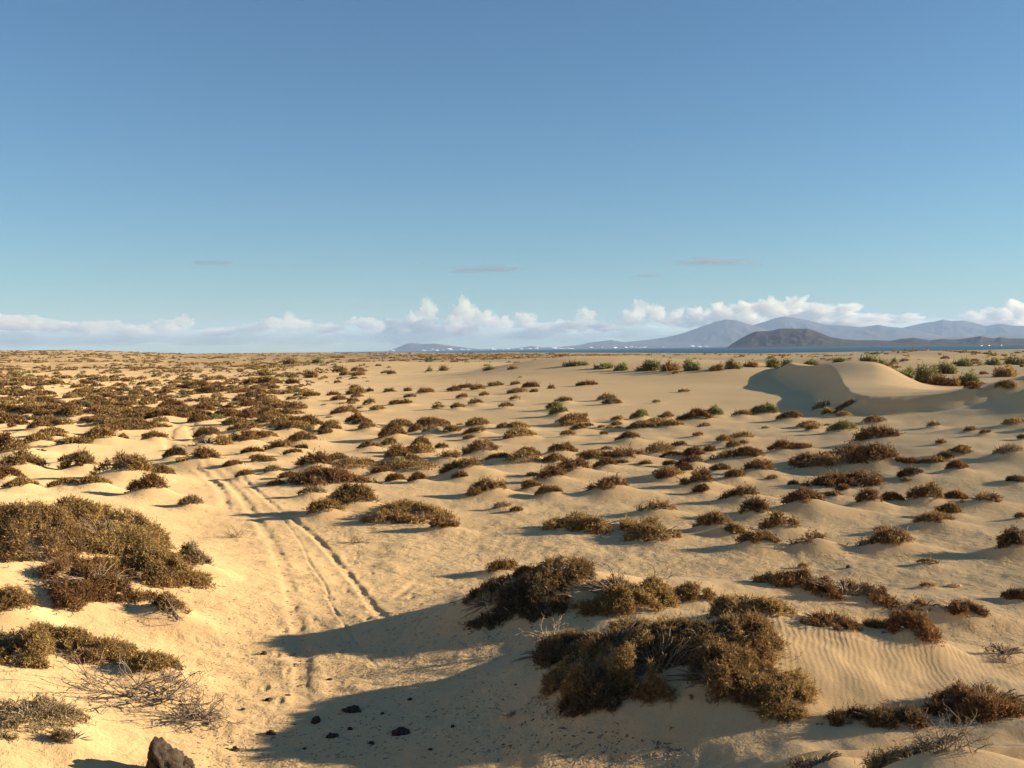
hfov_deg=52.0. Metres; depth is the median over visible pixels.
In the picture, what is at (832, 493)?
desert shrub
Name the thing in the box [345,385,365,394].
desert shrub
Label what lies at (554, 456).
desert shrub
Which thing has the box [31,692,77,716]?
dead bush
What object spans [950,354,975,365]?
green bush
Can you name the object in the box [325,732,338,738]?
rock
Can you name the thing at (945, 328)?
mountains
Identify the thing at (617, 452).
desert shrub
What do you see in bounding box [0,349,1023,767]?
sand ground
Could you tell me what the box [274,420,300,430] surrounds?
desert shrub
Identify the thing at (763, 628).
desert shrub
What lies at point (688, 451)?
desert shrub
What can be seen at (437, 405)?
dry bush
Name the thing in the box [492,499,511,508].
dry bush
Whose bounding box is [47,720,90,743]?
dry bush
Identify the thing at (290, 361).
desert shrub
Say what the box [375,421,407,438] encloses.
desert shrub
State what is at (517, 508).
desert shrub
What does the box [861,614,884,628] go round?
desert shrub
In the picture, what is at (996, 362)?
green bush
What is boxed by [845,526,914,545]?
desert shrub
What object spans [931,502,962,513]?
desert shrub
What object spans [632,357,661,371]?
green bush
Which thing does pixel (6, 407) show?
desert shrub
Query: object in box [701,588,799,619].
desert shrub
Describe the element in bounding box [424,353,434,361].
green bush
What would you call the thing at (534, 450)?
desert shrub
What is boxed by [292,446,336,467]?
desert shrub
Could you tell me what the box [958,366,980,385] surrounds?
green bush
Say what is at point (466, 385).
desert shrub
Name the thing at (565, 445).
desert shrub
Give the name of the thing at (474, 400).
desert shrub
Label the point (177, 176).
sky
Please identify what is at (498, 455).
desert shrub
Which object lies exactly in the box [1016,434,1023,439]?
desert shrub
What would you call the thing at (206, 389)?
desert shrub
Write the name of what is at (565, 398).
desert shrub
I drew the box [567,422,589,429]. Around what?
desert shrub
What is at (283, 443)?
desert shrub
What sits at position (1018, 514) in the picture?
desert shrub
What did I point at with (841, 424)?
green bush
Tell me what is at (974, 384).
desert shrub
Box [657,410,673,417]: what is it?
desert shrub
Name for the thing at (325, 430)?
desert shrub
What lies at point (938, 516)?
desert shrub
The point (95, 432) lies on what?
desert shrub
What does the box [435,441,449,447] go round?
desert shrub
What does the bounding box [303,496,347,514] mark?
desert shrub
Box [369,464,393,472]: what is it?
desert shrub
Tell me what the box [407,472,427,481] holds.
desert shrub
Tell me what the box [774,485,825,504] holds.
desert shrub
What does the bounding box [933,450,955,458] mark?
desert shrub
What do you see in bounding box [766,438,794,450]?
desert shrub
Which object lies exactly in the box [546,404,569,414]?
green bush
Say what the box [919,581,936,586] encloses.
desert shrub
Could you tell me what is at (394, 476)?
desert shrub
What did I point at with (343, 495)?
desert shrub
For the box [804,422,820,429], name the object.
desert shrub
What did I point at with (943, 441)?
desert shrub
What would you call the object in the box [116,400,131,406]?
desert shrub
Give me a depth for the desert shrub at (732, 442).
49.92 m
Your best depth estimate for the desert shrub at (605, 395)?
96.74 m
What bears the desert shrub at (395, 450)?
on the sand ground
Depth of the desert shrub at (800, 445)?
46.52 m
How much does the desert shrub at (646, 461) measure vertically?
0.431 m
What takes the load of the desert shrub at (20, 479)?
on the sand ground
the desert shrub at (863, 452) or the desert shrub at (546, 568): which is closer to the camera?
the desert shrub at (546, 568)
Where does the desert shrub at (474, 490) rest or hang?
on the sand ground
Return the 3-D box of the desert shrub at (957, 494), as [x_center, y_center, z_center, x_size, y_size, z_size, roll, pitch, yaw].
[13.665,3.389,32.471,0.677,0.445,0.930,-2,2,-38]
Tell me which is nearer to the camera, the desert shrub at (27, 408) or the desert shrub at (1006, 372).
the desert shrub at (27, 408)
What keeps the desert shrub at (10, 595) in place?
on the sand ground
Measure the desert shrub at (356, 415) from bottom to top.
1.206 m
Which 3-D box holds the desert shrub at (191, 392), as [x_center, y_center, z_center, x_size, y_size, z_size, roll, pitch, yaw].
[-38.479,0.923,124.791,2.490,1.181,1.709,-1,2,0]
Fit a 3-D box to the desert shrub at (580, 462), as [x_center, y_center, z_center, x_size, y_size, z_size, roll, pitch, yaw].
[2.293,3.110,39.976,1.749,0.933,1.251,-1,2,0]
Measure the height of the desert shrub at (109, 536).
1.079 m
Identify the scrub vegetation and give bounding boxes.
[0,349,1023,485]
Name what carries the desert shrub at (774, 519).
on the sand ground
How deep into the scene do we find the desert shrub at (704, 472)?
36.03 m
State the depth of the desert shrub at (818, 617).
14.25 m
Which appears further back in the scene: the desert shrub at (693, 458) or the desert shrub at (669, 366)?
the desert shrub at (669, 366)
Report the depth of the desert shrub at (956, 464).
36.26 m
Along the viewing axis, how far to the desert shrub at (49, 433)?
60.63 m
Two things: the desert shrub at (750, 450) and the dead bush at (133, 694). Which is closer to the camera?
the dead bush at (133, 694)
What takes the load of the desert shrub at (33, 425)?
on the sand ground
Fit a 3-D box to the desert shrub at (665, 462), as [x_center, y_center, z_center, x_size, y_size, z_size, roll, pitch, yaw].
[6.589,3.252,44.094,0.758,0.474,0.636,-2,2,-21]
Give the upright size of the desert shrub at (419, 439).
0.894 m
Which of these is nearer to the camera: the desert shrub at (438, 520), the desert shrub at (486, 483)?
the desert shrub at (438, 520)
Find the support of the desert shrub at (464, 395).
on the sand ground
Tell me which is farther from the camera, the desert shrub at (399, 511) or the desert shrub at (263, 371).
the desert shrub at (263, 371)
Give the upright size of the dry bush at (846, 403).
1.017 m
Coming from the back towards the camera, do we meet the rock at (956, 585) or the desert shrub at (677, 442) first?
the desert shrub at (677, 442)
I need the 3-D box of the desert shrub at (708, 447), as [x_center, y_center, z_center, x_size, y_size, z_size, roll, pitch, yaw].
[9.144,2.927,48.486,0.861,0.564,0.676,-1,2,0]
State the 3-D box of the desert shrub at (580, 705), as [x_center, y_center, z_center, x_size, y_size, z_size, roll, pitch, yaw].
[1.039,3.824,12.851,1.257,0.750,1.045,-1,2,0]
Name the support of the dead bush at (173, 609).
on the sand ground
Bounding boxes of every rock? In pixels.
[145,736,186,767]
[183,756,195,767]
[231,746,239,751]
[264,697,272,701]
[266,730,275,734]
[310,715,320,723]
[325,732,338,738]
[341,705,361,712]
[391,727,410,735]
[947,583,962,587]
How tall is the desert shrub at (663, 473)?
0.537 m
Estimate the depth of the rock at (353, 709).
14.35 m
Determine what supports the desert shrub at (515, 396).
on the sand ground
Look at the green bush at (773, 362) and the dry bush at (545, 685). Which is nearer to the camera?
the dry bush at (545, 685)
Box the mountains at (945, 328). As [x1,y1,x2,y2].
[904,320,1023,336]
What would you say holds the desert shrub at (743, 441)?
on the sand ground
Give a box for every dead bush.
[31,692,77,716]
[56,645,216,714]
[152,591,187,624]
[160,664,186,685]
[170,673,243,732]
[225,526,250,537]
[348,532,368,543]
[495,689,546,717]
[516,612,566,642]
[647,561,678,578]
[899,698,997,767]
[989,644,1023,665]
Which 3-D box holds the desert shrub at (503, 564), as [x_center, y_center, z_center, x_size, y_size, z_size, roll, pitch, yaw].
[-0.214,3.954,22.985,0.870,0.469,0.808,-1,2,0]
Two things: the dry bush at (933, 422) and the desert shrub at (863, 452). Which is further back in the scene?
the dry bush at (933, 422)
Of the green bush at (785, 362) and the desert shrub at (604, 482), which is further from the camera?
the green bush at (785, 362)
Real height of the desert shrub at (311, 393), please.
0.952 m
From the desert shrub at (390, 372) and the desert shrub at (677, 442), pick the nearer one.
the desert shrub at (677, 442)
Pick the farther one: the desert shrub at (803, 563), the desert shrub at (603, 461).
the desert shrub at (603, 461)
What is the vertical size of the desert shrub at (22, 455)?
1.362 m
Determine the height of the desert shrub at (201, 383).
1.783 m
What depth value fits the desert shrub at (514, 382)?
138.32 m
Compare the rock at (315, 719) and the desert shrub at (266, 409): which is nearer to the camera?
the rock at (315, 719)
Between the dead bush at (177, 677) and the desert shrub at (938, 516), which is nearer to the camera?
the dead bush at (177, 677)
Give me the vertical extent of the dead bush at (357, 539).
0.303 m
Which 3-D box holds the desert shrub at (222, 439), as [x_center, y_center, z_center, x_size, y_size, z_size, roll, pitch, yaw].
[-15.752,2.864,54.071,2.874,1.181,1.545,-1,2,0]
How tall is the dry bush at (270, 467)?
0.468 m
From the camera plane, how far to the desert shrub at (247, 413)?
72.52 m
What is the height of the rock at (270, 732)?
0.088 m
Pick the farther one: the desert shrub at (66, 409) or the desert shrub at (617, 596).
the desert shrub at (66, 409)
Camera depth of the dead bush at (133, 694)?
14.54 m
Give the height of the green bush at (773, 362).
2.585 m
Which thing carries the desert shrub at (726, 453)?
on the sand ground
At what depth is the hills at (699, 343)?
19589.77 m
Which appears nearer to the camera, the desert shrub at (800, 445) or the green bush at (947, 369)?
the desert shrub at (800, 445)
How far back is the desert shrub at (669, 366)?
150.57 m
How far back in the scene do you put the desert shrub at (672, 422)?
64.37 m
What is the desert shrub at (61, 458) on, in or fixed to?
on the sand ground
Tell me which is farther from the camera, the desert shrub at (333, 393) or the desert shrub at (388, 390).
the desert shrub at (388, 390)
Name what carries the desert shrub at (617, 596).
on the sand ground
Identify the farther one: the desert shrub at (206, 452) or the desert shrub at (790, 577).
the desert shrub at (206, 452)
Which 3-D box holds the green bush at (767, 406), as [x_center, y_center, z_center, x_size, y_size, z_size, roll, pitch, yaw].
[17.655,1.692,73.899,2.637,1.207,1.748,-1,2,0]
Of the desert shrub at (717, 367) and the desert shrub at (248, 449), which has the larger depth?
the desert shrub at (717, 367)
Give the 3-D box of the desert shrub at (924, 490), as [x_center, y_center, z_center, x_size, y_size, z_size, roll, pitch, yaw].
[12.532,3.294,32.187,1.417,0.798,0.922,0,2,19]
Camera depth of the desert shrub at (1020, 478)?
34.59 m
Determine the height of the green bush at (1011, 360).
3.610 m
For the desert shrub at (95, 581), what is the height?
1.007 m
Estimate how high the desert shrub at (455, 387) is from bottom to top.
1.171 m
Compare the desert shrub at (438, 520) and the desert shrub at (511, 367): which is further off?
the desert shrub at (511, 367)
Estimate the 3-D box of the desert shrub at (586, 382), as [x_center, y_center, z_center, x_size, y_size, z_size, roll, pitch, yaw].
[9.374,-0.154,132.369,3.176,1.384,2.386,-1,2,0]
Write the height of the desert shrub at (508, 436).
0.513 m
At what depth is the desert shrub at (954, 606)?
17.65 m
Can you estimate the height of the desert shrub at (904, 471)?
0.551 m
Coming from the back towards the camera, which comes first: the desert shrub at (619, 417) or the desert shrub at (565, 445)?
the desert shrub at (619, 417)
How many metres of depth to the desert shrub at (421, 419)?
69.29 m
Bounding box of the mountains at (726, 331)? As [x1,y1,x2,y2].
[582,319,769,344]
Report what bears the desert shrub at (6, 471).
on the sand ground
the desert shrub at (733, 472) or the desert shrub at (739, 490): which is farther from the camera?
the desert shrub at (733, 472)
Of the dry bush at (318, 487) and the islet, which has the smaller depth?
the dry bush at (318, 487)
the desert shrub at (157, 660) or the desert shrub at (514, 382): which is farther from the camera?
the desert shrub at (514, 382)
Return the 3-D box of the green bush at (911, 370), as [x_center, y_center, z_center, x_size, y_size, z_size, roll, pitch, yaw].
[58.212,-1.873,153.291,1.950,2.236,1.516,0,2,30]
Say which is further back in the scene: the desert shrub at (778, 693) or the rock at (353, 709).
the rock at (353, 709)
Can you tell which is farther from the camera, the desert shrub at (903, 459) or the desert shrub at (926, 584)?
the desert shrub at (903, 459)
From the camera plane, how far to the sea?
3634.48 m
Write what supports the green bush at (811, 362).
on the sand ground
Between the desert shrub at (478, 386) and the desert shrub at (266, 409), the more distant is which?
the desert shrub at (478, 386)
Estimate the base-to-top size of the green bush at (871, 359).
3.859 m
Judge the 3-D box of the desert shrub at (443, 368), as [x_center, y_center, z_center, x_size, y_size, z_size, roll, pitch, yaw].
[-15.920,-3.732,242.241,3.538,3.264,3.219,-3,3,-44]
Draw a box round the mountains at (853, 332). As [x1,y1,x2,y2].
[753,317,942,338]
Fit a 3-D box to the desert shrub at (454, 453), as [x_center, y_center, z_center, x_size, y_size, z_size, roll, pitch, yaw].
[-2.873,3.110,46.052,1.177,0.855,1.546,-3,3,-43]
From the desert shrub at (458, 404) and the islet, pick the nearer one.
the desert shrub at (458, 404)
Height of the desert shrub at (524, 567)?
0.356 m
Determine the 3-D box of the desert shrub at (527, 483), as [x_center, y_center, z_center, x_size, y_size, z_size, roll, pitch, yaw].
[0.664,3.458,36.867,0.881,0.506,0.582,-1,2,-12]
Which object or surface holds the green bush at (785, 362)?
on the sand ground
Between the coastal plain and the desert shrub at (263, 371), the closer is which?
the desert shrub at (263, 371)
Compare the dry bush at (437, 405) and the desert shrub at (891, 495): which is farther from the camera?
the dry bush at (437, 405)
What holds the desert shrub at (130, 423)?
on the sand ground
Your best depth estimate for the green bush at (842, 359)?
216.40 m
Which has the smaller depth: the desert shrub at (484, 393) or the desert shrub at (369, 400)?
the desert shrub at (369, 400)
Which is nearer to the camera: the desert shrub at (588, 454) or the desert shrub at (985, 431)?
the desert shrub at (588, 454)
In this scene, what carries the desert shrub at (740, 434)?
on the sand ground
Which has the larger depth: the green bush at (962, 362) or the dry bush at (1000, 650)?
the green bush at (962, 362)
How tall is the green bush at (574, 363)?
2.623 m
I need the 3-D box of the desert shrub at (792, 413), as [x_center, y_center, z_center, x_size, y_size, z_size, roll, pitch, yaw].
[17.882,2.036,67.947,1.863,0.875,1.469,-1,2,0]
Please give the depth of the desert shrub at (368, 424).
66.47 m
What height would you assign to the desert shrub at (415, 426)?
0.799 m
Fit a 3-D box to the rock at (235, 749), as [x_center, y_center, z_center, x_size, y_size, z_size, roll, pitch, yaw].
[-3.489,4.611,13.226,0.120,0.105,0.107,1,2,36]
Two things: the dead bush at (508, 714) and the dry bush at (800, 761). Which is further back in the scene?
the dead bush at (508, 714)
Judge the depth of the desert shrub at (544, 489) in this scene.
34.81 m
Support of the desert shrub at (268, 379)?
on the sand ground
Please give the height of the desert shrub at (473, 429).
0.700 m
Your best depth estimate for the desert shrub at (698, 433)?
59.17 m
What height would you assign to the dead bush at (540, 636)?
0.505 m
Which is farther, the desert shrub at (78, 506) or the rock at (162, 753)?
the desert shrub at (78, 506)
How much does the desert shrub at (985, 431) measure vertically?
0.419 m
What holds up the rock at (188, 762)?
on the sand ground
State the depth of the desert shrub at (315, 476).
38.95 m
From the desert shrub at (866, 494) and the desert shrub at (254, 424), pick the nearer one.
the desert shrub at (866, 494)
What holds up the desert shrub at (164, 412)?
on the sand ground
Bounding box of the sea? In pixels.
[332,344,1023,353]
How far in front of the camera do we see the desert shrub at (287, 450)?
49.66 m
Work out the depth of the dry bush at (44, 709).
13.02 m
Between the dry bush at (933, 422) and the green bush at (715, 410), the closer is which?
the dry bush at (933, 422)
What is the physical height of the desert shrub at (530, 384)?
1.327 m
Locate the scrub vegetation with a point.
(106, 410)
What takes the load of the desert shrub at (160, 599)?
on the sand ground
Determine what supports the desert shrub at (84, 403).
on the sand ground
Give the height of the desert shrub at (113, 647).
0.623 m
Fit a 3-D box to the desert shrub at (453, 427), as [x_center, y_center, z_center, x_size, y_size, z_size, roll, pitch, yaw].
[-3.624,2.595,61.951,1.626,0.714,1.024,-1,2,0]
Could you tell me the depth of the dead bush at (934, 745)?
6.52 m
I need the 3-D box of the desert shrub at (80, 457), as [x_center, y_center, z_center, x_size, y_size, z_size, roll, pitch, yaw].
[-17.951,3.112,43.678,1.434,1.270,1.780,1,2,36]
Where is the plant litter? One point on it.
(655, 754)
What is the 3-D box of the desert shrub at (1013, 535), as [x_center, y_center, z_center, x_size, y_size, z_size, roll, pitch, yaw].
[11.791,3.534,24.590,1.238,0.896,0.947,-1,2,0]
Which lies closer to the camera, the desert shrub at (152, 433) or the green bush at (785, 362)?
the desert shrub at (152, 433)
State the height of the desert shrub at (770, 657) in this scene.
0.853 m
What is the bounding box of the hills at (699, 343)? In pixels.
[514,336,1023,348]
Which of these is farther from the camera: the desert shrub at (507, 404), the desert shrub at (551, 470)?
the desert shrub at (507, 404)
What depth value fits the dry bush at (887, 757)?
6.76 m
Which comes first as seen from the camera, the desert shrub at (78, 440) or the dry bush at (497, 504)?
the dry bush at (497, 504)
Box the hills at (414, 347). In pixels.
[382,343,472,351]
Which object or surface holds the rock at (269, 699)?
on the sand ground
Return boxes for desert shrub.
[0,402,23,412]
[0,429,28,449]
[0,445,49,466]
[0,464,26,478]
[0,475,39,487]
[0,497,108,573]
[0,500,66,527]
[0,583,42,613]
[0,618,99,670]
[17,403,37,414]
[22,432,56,443]
[26,419,52,428]
[30,549,158,616]
[40,430,69,436]
[42,396,62,402]
[46,474,77,487]
[49,493,127,522]
[53,431,93,444]
[56,403,99,415]
[56,445,101,469]
[56,452,75,460]
[60,399,92,407]
[66,633,142,667]
[68,513,179,573]
[76,473,112,485]
[79,424,128,439]
[79,506,178,550]
[85,416,99,423]
[86,448,155,475]
[96,391,115,396]
[110,415,172,429]
[114,544,224,592]
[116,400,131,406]
[123,471,171,492]
[126,646,186,673]
[140,429,168,438]
[141,590,191,614]
[143,406,177,418]
[150,462,176,474]
[155,397,187,406]
[161,446,189,457]
[173,445,226,461]
[178,379,214,387]
[179,432,234,446]
[180,388,197,394]
[190,401,216,410]
[190,424,219,438]
[194,385,225,393]
[221,458,245,466]
[224,420,263,430]
[228,427,257,441]
[231,408,259,419]
[234,467,256,477]
[240,446,268,453]
[247,375,282,383]
[249,452,265,461]
[252,388,272,393]
[254,366,275,375]
[255,429,279,438]
[257,404,277,414]
[262,438,295,448]
[267,383,280,388]
[272,403,284,408]
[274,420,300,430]
[279,406,296,414]
[279,447,303,454]
[282,357,299,364]
[285,378,300,383]
[285,430,320,441]
[286,463,382,486]
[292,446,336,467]
[293,442,308,448]
[299,414,323,425]
[302,368,319,377]
[302,390,320,395]
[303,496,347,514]
[315,480,381,509]
[317,420,342,431]
[318,425,332,433]
[326,390,341,395]
[329,402,363,413]
[329,454,341,458]
[330,364,349,372]
[343,412,364,421]
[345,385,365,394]
[349,365,363,371]
[351,369,364,375]
[356,421,376,428]
[356,440,382,448]
[356,498,457,526]
[362,396,375,404]
[366,386,373,391]
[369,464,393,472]
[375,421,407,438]
[380,436,396,444]
[382,441,413,458]
[383,386,396,391]
[384,471,406,480]
[386,369,395,373]
[398,397,411,403]
[403,386,412,390]
[403,393,415,397]
[405,451,423,460]
[406,422,423,431]
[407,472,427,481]
[410,435,432,446]
[416,385,433,393]
[416,415,437,423]
[426,511,460,528]
[434,447,461,458]
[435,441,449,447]
[437,363,451,370]
[438,422,462,431]
[438,455,484,473]
[439,463,452,473]
[446,383,461,390]
[449,567,535,633]
[450,401,466,407]
[450,470,468,477]
[456,392,467,397]
[458,383,473,387]
[460,437,501,454]
[461,425,486,434]
[461,434,474,438]
[464,476,509,490]
[465,485,482,495]
[467,397,483,403]
[469,382,485,389]
[479,391,488,395]
[484,451,511,459]
[484,556,518,573]
[487,380,503,385]
[498,400,514,407]
[501,571,572,627]
[503,432,514,438]
[506,362,517,369]
[506,387,528,393]
[507,553,605,593]
[508,395,520,400]
[509,504,523,510]
[510,380,520,384]
[511,564,531,577]
[511,629,743,730]
[512,623,591,670]
[513,445,541,456]
[520,477,541,488]
[521,380,539,387]
[530,643,647,701]
[531,508,638,536]
[532,461,567,479]
[534,484,563,494]
[539,450,568,462]
[546,441,579,452]
[546,663,642,727]
[553,395,572,401]
[555,455,593,471]
[557,612,668,667]
[559,429,576,435]
[561,564,701,620]
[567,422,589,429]
[575,377,597,385]
[579,447,599,458]
[582,472,630,490]
[591,457,617,468]
[596,391,616,399]
[599,428,608,434]
[600,443,650,457]
[609,612,720,669]
[610,414,622,420]
[614,430,643,440]
[615,458,630,462]
[617,515,682,542]
[634,499,678,511]
[637,459,653,463]
[655,469,677,478]
[656,417,685,425]
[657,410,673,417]
[658,448,681,457]
[659,358,682,371]
[659,610,801,669]
[662,456,676,465]
[665,640,769,713]
[670,439,687,445]
[673,453,706,465]
[673,580,716,601]
[675,408,713,419]
[675,462,693,470]
[676,463,715,485]
[679,606,800,693]
[681,446,706,455]
[691,482,710,492]
[691,510,740,526]
[692,430,702,435]
[701,443,717,451]
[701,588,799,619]
[708,362,725,370]
[708,445,743,459]
[708,461,730,469]
[715,434,734,441]
[716,481,760,499]
[723,439,740,447]
[724,467,747,476]
[724,521,745,533]
[729,430,754,437]
[730,408,751,415]
[732,445,766,456]
[734,527,782,546]
[737,494,769,514]
[738,439,748,443]
[741,456,776,471]
[742,360,759,367]
[744,660,821,723]
[750,508,801,528]
[750,565,815,590]
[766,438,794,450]
[773,410,803,418]
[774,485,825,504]
[785,527,827,544]
[786,441,865,468]
[787,477,799,484]
[788,441,814,448]
[794,603,865,632]
[798,559,808,566]
[798,697,938,730]
[800,466,887,488]
[800,573,907,609]
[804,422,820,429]
[820,406,835,414]
[823,489,846,495]
[833,483,849,490]
[834,403,844,411]
[844,420,905,442]
[844,440,899,464]
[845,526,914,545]
[853,486,885,502]
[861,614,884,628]
[877,605,946,647]
[881,490,905,500]
[893,465,923,477]
[895,454,920,463]
[905,480,944,498]
[906,595,941,611]
[910,507,955,522]
[915,554,939,563]
[916,677,1023,725]
[919,455,947,463]
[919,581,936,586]
[923,372,961,385]
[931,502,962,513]
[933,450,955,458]
[935,438,946,443]
[937,594,993,617]
[943,489,968,498]
[944,458,968,468]
[948,443,971,451]
[958,488,1006,502]
[962,380,981,388]
[963,425,977,430]
[978,428,992,433]
[990,522,1023,548]
[991,364,1016,376]
[994,376,1017,388]
[999,585,1023,599]
[1004,474,1023,482]
[1012,511,1023,517]
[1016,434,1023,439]
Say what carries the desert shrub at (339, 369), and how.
on the sand ground
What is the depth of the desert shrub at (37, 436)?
57.15 m
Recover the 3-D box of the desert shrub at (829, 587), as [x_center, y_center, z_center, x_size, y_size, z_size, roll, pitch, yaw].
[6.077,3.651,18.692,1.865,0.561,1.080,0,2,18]
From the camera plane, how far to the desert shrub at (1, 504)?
21.96 m
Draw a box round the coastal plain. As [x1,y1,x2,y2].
[429,345,729,350]
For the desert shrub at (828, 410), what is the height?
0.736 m
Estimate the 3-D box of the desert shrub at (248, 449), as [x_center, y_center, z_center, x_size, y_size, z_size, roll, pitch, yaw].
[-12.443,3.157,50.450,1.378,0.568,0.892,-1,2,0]
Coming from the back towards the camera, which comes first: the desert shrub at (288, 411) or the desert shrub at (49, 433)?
the desert shrub at (288, 411)
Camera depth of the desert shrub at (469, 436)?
58.12 m
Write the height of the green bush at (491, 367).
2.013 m
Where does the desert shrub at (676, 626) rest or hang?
on the sand ground
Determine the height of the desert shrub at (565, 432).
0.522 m
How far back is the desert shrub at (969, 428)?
48.38 m
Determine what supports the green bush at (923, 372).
on the sand ground
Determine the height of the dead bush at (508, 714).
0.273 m
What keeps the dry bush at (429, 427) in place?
on the sand ground
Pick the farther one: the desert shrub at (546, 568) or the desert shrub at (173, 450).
the desert shrub at (173, 450)
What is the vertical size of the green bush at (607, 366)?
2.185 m
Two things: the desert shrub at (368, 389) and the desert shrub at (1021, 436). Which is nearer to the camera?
the desert shrub at (1021, 436)
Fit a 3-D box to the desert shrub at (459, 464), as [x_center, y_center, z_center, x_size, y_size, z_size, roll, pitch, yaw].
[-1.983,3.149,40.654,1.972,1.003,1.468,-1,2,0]
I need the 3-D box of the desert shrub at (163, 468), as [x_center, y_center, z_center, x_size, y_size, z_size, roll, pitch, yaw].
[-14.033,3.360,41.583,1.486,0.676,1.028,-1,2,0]
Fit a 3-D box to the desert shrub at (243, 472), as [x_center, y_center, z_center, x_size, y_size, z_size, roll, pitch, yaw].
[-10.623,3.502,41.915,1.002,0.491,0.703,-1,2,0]
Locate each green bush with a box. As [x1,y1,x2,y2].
[311,356,323,362]
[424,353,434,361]
[482,364,497,370]
[545,401,562,408]
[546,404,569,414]
[562,357,591,366]
[593,361,612,368]
[613,362,628,370]
[629,408,648,417]
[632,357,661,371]
[681,358,701,371]
[706,404,724,414]
[724,358,742,368]
[749,402,780,414]
[764,355,780,367]
[780,356,792,366]
[801,357,820,364]
[825,417,857,431]
[832,357,846,362]
[858,351,886,363]
[894,368,913,377]
[902,360,944,383]
[904,364,914,374]
[930,360,959,373]
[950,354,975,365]
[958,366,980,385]
[983,357,1002,365]
[1003,353,1023,364]
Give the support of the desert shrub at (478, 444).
on the sand ground
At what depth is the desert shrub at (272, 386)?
136.37 m
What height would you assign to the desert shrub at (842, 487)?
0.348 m
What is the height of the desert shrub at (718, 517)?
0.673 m
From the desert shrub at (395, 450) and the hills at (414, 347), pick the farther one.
the hills at (414, 347)
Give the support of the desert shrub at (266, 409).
on the sand ground
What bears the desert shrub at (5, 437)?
on the sand ground
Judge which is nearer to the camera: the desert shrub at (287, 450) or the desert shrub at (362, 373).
the desert shrub at (287, 450)
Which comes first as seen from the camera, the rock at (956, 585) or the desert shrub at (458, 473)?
the rock at (956, 585)
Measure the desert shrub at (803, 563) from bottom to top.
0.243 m
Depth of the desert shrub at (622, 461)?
44.73 m
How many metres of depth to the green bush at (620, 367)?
155.95 m
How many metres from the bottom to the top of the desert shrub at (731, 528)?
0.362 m
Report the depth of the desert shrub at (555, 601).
17.16 m
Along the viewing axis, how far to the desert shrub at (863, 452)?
39.50 m
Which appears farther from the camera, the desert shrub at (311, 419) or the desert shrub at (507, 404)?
the desert shrub at (507, 404)
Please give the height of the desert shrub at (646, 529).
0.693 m
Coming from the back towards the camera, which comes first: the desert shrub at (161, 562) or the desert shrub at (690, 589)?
the desert shrub at (161, 562)
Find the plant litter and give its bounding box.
[190,499,1023,767]
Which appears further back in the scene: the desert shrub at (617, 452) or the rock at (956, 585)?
the desert shrub at (617, 452)
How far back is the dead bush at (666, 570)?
18.94 m
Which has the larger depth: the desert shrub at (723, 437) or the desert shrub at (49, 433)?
the desert shrub at (49, 433)
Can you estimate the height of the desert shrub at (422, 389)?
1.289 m
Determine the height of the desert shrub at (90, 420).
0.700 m
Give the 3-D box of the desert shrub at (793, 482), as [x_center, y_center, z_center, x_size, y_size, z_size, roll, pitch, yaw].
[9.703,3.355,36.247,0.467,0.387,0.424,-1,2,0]
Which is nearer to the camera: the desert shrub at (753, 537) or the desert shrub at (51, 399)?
the desert shrub at (753, 537)
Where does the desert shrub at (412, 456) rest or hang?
on the sand ground
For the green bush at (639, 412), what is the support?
on the sand ground
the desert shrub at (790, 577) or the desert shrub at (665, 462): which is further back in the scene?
the desert shrub at (665, 462)
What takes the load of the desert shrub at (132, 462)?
on the sand ground
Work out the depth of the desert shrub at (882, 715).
11.67 m
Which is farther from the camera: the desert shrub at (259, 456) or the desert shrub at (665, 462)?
the desert shrub at (259, 456)
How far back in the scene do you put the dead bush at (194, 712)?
14.06 m
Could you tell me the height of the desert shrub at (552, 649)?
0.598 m
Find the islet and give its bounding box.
[727,328,1023,347]
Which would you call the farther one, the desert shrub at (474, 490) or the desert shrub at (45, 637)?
the desert shrub at (474, 490)
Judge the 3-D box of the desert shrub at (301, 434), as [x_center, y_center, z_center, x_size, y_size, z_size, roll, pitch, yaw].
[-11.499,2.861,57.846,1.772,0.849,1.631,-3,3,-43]
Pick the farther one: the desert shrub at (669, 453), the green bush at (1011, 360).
the green bush at (1011, 360)
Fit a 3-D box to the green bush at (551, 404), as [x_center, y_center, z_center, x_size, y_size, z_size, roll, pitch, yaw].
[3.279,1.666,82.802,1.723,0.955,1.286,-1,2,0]
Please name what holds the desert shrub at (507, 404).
on the sand ground
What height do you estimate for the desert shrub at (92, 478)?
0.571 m
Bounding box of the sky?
[0,0,1023,353]
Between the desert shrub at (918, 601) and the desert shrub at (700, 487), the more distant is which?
the desert shrub at (700, 487)
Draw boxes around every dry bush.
[0,691,96,743]
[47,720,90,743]
[177,493,204,506]
[177,538,216,565]
[263,464,283,471]
[295,483,327,494]
[419,424,439,432]
[431,402,445,408]
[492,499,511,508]
[542,668,566,692]
[781,750,841,767]
[810,398,830,410]
[841,395,855,406]
[854,733,958,767]
[872,523,894,532]
[925,419,940,426]
[980,642,1023,654]
[992,441,1023,454]
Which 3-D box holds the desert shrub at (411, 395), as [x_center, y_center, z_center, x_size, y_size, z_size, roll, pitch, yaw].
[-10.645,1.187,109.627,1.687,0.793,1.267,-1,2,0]
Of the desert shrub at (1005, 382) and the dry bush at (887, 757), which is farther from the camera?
the desert shrub at (1005, 382)

